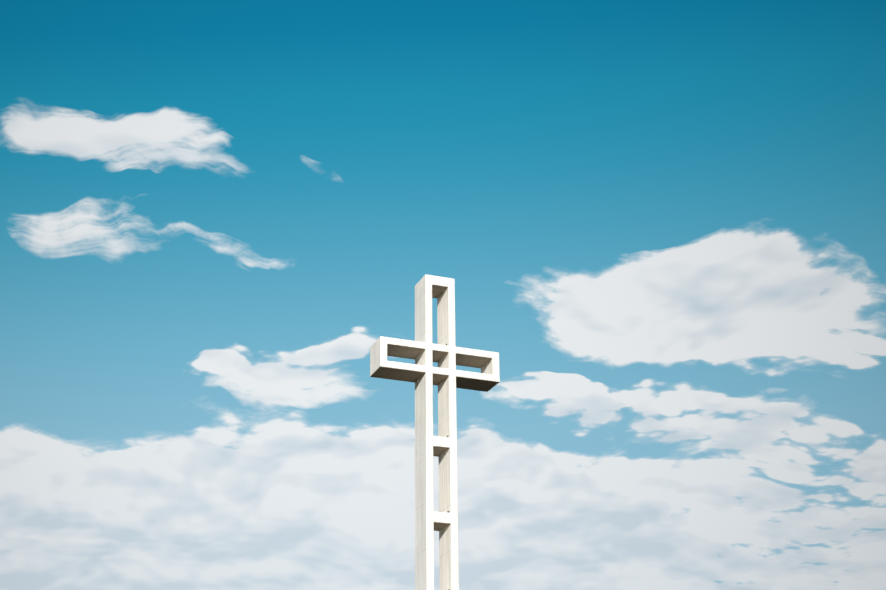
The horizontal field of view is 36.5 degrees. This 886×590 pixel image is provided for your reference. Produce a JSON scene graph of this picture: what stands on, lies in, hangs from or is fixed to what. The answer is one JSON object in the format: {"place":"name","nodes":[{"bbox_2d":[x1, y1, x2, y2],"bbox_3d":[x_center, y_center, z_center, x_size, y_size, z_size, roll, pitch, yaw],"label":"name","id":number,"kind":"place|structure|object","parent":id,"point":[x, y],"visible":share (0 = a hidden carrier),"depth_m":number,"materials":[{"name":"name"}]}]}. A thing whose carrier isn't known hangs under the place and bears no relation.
{"place":"outdoors","nodes":[
{"label":"outdoors","id":0,"kind":"place"},
{"bbox_2d":[370,274,499,589],"bbox_3d":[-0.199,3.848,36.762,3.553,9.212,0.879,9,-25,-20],"label":"cross","id":1,"kind":"object","parent":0,"point":[445,353],"visible":1,"depth_m":36.85,"materials":[{"name":"white paint"}]},
{"bbox_2d":[0,0,885,589],"label":"sky","id":2,"kind":"structure","parent":0,"point":[663,221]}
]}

